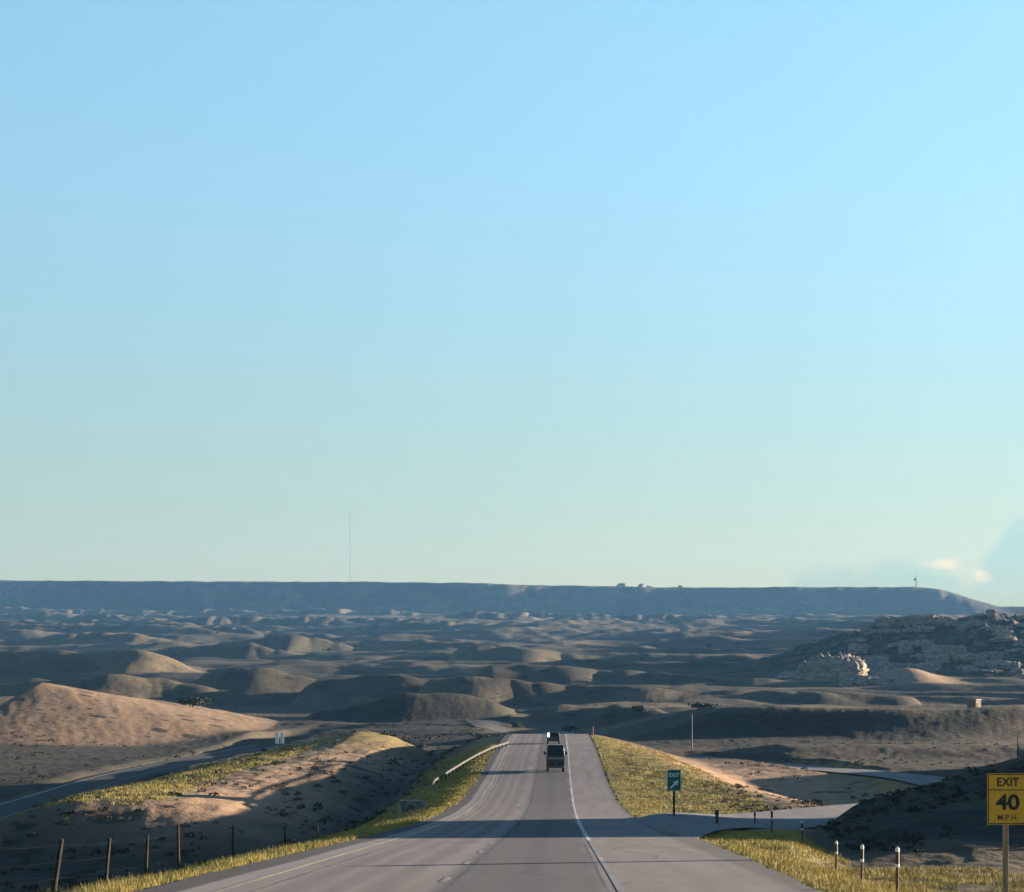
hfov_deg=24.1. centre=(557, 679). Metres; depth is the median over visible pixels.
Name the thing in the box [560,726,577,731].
shrub
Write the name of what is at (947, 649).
rock outcrop
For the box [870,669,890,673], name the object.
rock outcrop
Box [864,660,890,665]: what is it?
rock outcrop
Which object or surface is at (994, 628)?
rock outcrop
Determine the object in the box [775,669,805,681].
rock outcrop
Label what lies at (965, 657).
rock outcrop
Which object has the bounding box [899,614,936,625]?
rock outcrop
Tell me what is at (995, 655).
rock outcrop
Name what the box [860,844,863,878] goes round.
marker post
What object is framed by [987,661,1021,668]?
rock outcrop
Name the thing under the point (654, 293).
sky
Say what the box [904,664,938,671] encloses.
rock outcrop
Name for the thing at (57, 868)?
wire fence
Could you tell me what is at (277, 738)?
twin sign
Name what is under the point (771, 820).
marker post
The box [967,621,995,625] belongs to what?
rock outcrop
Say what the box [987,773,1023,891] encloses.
exit speed sign
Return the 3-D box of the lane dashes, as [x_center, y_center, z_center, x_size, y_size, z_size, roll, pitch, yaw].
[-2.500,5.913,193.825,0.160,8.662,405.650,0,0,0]
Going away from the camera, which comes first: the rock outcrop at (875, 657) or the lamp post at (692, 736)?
the lamp post at (692, 736)
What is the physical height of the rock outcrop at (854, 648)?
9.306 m
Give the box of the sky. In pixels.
[0,0,1023,606]
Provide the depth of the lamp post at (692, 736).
519.97 m
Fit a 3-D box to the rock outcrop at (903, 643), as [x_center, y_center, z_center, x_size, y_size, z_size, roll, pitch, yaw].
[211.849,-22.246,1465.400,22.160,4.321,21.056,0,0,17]
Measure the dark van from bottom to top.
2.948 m
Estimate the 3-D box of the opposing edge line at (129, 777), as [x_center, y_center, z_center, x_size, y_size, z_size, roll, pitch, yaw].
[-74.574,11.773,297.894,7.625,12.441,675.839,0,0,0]
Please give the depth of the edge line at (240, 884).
76.26 m
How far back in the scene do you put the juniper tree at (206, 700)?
769.85 m
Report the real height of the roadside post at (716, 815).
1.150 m
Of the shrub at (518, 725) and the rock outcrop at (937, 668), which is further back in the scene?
the rock outcrop at (937, 668)
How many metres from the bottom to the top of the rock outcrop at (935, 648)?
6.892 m
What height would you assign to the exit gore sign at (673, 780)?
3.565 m
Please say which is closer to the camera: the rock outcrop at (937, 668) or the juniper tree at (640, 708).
the juniper tree at (640, 708)
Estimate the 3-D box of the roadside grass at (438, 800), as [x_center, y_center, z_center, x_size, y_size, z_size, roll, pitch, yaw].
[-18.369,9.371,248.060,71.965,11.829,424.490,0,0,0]
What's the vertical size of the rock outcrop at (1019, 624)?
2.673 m
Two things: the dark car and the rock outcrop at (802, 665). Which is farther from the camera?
the rock outcrop at (802, 665)
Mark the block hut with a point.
(971, 703)
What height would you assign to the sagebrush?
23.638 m
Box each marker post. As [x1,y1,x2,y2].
[771,809,772,831]
[801,821,802,841]
[835,841,837,868]
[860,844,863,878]
[895,847,899,891]
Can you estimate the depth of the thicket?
657.83 m
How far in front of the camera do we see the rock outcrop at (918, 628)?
1487.37 m
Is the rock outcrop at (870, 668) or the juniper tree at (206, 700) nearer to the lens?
the juniper tree at (206, 700)
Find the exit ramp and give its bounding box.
[631,756,950,838]
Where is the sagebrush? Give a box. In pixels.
[0,729,1023,891]
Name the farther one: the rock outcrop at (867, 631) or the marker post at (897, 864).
the rock outcrop at (867, 631)
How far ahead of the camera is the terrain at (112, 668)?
1011.23 m
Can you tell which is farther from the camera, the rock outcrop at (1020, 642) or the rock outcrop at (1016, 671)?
the rock outcrop at (1020, 642)
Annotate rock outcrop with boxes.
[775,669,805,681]
[797,660,806,669]
[802,652,868,680]
[837,675,894,687]
[844,637,865,641]
[847,643,868,654]
[859,655,889,660]
[861,628,898,634]
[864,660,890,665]
[866,666,874,671]
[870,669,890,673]
[874,616,901,628]
[880,629,906,632]
[887,640,915,646]
[898,646,914,653]
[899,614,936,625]
[903,625,935,631]
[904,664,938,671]
[905,620,932,626]
[909,651,944,657]
[913,639,934,647]
[917,652,940,660]
[918,661,941,670]
[921,644,951,652]
[924,654,957,663]
[927,616,957,622]
[942,645,968,653]
[943,653,987,662]
[955,664,983,670]
[963,669,1002,671]
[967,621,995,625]
[972,661,1010,666]
[978,651,1009,658]
[980,625,1013,631]
[985,609,996,616]
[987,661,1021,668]
[988,635,1018,641]
[992,629,1014,636]
[1004,647,1022,651]
[1009,668,1023,673]
[1010,622,1023,625]
[1012,639,1023,645]
[1015,614,1023,618]
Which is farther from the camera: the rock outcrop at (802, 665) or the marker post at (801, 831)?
the rock outcrop at (802, 665)
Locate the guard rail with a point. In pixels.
(462, 763)
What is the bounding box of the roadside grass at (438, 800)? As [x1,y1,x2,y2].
[0,735,1023,891]
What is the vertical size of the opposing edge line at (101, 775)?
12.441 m
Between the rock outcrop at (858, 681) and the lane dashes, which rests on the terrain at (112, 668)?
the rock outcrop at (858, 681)
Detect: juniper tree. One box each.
[176,696,203,707]
[199,697,211,706]
[629,705,646,712]
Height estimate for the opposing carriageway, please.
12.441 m
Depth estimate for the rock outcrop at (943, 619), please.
1518.22 m
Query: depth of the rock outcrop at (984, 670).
1379.38 m
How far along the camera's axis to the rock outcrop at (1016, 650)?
1427.93 m
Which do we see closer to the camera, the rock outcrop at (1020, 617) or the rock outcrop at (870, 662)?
the rock outcrop at (870, 662)
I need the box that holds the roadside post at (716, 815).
[715,810,718,822]
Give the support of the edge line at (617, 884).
on the highway
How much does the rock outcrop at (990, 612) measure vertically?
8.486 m
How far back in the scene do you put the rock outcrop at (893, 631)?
1495.74 m
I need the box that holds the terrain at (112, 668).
[0,580,1023,891]
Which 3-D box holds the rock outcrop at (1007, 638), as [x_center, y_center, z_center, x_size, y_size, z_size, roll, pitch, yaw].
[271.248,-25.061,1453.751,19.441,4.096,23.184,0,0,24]
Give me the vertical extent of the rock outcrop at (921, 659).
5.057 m
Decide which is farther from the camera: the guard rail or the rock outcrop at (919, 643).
the rock outcrop at (919, 643)
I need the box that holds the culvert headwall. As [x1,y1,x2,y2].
[398,800,425,813]
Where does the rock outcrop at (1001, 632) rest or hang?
on the terrain at (112, 668)
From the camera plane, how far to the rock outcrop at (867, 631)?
1525.16 m
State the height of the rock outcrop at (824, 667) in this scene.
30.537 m
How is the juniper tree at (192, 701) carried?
on the terrain at (112, 668)
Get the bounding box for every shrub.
[512,722,524,727]
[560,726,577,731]
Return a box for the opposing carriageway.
[0,745,277,820]
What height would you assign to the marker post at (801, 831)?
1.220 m
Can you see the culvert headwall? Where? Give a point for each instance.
(405, 805)
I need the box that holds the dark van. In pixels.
[544,744,566,771]
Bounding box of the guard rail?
[432,741,508,788]
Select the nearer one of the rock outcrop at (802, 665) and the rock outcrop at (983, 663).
the rock outcrop at (802, 665)
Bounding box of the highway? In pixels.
[131,722,822,891]
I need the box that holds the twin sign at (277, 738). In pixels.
[275,733,283,743]
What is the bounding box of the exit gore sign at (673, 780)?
[667,769,680,815]
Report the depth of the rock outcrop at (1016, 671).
1372.45 m
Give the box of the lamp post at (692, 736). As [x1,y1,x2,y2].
[691,712,701,747]
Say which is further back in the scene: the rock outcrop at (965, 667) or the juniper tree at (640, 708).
the rock outcrop at (965, 667)
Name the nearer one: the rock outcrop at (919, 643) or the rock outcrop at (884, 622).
the rock outcrop at (919, 643)
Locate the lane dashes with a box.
[440,741,540,881]
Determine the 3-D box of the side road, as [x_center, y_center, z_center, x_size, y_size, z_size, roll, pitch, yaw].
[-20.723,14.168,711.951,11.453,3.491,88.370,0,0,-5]
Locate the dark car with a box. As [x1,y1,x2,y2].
[547,731,559,743]
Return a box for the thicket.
[687,702,717,708]
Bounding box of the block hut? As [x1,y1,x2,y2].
[966,699,981,707]
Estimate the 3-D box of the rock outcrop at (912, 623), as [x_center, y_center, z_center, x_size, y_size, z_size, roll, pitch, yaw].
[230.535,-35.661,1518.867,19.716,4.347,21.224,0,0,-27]
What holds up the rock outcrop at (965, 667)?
on the terrain at (112, 668)
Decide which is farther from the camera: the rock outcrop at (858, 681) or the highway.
the rock outcrop at (858, 681)
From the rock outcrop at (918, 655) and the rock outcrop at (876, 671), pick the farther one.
the rock outcrop at (918, 655)
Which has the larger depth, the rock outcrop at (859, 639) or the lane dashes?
the rock outcrop at (859, 639)
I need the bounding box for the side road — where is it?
[464,720,510,733]
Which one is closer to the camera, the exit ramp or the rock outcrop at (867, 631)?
the exit ramp
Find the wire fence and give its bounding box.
[2,825,317,891]
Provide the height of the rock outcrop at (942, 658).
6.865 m
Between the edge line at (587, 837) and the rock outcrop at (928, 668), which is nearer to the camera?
the edge line at (587, 837)
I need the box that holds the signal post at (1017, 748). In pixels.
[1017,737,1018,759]
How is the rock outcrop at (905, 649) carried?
on the terrain at (112, 668)
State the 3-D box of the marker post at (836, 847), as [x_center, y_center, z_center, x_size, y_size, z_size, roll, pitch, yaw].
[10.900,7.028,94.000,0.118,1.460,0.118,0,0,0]
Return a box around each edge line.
[0,745,253,804]
[1,746,273,817]
[213,734,516,891]
[565,734,590,839]
[588,840,624,891]

